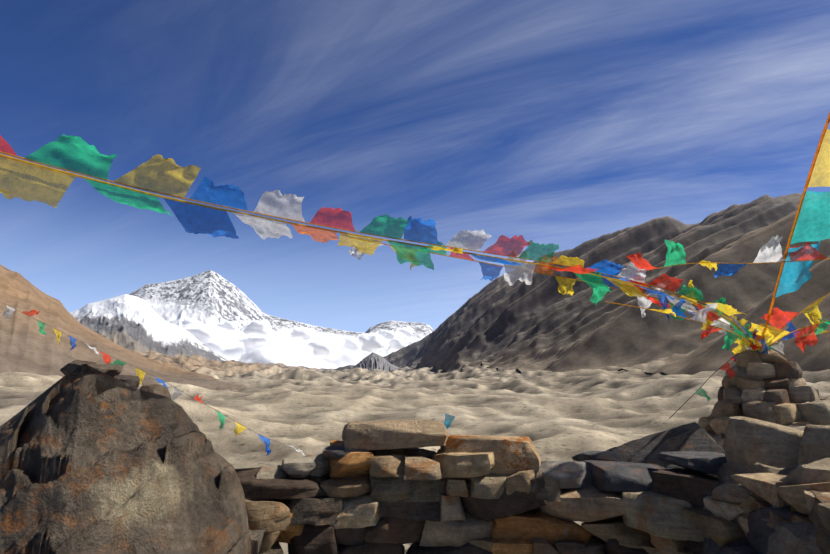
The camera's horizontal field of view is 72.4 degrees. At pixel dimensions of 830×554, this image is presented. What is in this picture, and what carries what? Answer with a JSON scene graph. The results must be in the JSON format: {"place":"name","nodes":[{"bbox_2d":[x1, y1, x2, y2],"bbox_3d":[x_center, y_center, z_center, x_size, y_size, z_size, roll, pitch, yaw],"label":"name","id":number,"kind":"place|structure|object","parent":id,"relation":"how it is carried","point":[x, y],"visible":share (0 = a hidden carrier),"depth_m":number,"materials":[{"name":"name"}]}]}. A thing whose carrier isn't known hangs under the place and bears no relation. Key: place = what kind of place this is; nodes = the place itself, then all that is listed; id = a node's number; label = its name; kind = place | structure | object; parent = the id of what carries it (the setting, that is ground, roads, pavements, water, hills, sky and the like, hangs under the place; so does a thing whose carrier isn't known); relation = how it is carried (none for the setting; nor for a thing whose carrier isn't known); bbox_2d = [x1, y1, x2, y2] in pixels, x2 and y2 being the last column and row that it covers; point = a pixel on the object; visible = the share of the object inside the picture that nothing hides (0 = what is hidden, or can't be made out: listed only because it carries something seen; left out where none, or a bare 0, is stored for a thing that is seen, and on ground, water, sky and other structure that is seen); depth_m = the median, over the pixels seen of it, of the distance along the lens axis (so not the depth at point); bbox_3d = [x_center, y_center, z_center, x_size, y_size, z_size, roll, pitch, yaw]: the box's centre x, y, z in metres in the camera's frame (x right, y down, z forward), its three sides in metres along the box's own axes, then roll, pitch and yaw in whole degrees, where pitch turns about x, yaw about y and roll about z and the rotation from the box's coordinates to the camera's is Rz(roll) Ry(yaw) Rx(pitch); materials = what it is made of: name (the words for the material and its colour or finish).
{"place":"outdoors","nodes":[
{"label":"outdoors","id":0,"kind":"place"},
{"bbox_2d":[0,265,241,391],"bbox_3d":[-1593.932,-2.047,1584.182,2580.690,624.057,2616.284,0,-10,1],"label":"mountain","id":1,"kind":"structure","parent":0,"point":[26,346],"depth_m":1286.58,"materials":[{"name":"brown soil"}]},
{"bbox_2d":[70,294,228,360],"bbox_3d":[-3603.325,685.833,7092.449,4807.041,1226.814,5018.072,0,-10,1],"label":"shoulder","id":2,"kind":"object","parent":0,"point":[131,323],"visible":0.29,"depth_m":7022.38},
{"bbox_2d":[128,270,433,368],"bbox_3d":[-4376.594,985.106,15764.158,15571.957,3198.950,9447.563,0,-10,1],"label":"mountain","id":3,"kind":"structure","parent":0,"point":[210,297],"depth_m":16754.71,"materials":[{"name":"white snow"}]},
{"bbox_2d":[180,318,413,368],"bbox_3d":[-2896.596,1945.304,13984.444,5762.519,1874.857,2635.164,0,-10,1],"label":"cloud","id":4,"kind":"structure","parent":0,"point":[262,343],"depth_m":13689.92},
{"bbox_2d":[0,350,829,553],"bbox_3d":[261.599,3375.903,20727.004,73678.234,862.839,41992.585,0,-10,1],"label":"ground","id":5,"kind":"structure","parent":0,"point":[560,416],"depth_m":576.83,"materials":[{"name":"beige soil"}]},
{"bbox_2d":[0,364,252,553],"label":"outcrop rock","id":6,"kind":"object","parent":5,"relation":"on","point":[93,460],"visible":1,"depth_m":2.44,"materials":[{"name":"stone"}]},
{"bbox_2d":[60,360,264,553],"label":"rocks","id":7,"kind":"object","parent":6,"relation":"on","point":[114,371],"visible":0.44,"depth_m":3.27,"materials":[{"name":"stone"}]},
{"bbox_2d":[1,302,311,455],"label":"prayer flags","id":8,"kind":"object","parent":5,"relation":"on","point":[175,395],"visible":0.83,"depth_m":9.95,"materials":[{"name":"fabric"}]},
{"bbox_2d":[352,352,398,370],"bbox_3d":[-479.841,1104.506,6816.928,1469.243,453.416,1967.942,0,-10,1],"label":"mountain peak","id":9,"kind":"object","parent":5,"relation":"on","point":[372,360],"visible":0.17,"depth_m":6959.42,"materials":[{"name":"grey stone"}]},
{"bbox_2d":[235,416,829,553],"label":"dry stone wall","id":10,"kind":"structure","parent":5,"relation":"on","point":[379,487],"depth_m":3.14,"materials":[{"name":"stone"}]},
{"bbox_2d":[444,325,796,511],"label":"prayer flags","id":11,"kind":"object","parent":10,"relation":"on","point":[779,347],"visible":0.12,"depth_m":5.33,"materials":[{"name":"fabric"}]},
{"bbox_2d":[606,349,829,476],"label":"cairn","id":12,"kind":"object","parent":5,"relation":"on","point":[771,386],"visible":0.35,"depth_m":5.05,"materials":[{"name":"stone"}]},
{"bbox_2d":[0,154,764,351],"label":"prayer flags","id":13,"kind":"object","parent":12,"relation":"on","point":[25,180],"visible":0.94,"depth_m":3.02,"materials":[{"name":"fabric"}]},
{"bbox_2d":[577,278,752,337],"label":"prayer flags","id":14,"kind":"object","parent":12,"relation":"on","point":[598,294],"visible":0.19,"depth_m":6.57,"materials":[{"name":"fabric"}]},
{"bbox_2d":[605,299,757,354],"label":"prayer flags","id":15,"kind":"object","parent":12,"relation":"on","point":[700,316],"visible":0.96,"depth_m":4.76,"materials":[{"name":"fabric"}]},
{"bbox_2d":[634,280,761,349],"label":"prayer flags","id":16,"kind":"object","parent":12,"relation":"on","point":[664,300],"visible":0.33,"depth_m":5.20,"materials":[{"name":"fabric"}]},
{"bbox_2d":[669,353,738,418],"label":"prayer flags","id":17,"kind":"object","parent":12,"relation":"attached to","point":[726,367],"visible":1,"depth_m":5.01,"materials":[{"name":"fabric"}]},
{"bbox_2d":[749,320,829,352],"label":"prayer flags","id":18,"kind":"object","parent":12,"relation":"on","point":[803,336],"visible":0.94,"depth_m":5.12,"materials":[{"name":"fabric"}]},
{"bbox_2d":[760,112,829,346],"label":"prayer flag pole","id":19,"kind":"object","parent":12,"relation":"on","point":[811,220],"visible":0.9,"depth_m":4.76,"materials":[{"name":"fabric"}]},
{"bbox_2d":[0,134,749,337],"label":"prayer flags","id":20,"kind":"object","parent":19,"relation":"on","point":[158,173],"visible":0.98,"depth_m":3.22,"materials":[{"name":"fabric"}]},
{"bbox_2d":[349,241,746,334],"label":"prayer flags","id":21,"kind":"object","parent":19,"relation":"on","point":[490,272],"visible":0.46,"depth_m":4.63,"materials":[{"name":"fabric"}]},
{"bbox_2d":[620,235,829,297],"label":"prayer flags","id":22,"kind":"object","parent":19,"relation":"attached to","point":[770,251],"visible":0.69,"depth_m":5.23,"materials":[{"name":"fabric"}]},
{"bbox_2d":[761,293,829,329],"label":"prayer flags","id":23,"kind":"object","parent":19,"relation":"attached to","point":[780,319],"visible":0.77,"depth_m":5.24,"materials":[{"name":"fabric"}]},
{"bbox_2d":[765,312,829,346],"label":"prayer flags","id":24,"kind":"object","parent":12,"relation":"on","point":[821,327],"visible":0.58,"depth_m":5.72,"materials":[{"name":"fabric"}]},
{"bbox_2d":[0,0,829,332],"label":"sky","id":25,"kind":"structure","parent":0,"point":[567,124],"materials":[{"name":"blue"}]},
{"bbox_2d":[306,193,829,374],"bbox_3d":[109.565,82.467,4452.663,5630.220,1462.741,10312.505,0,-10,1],"label":"mountain","id":26,"kind":"structure","parent":0,"point":[540,322],"depth_m":2415.56,"materials":[{"name":"stone"}]}
]}

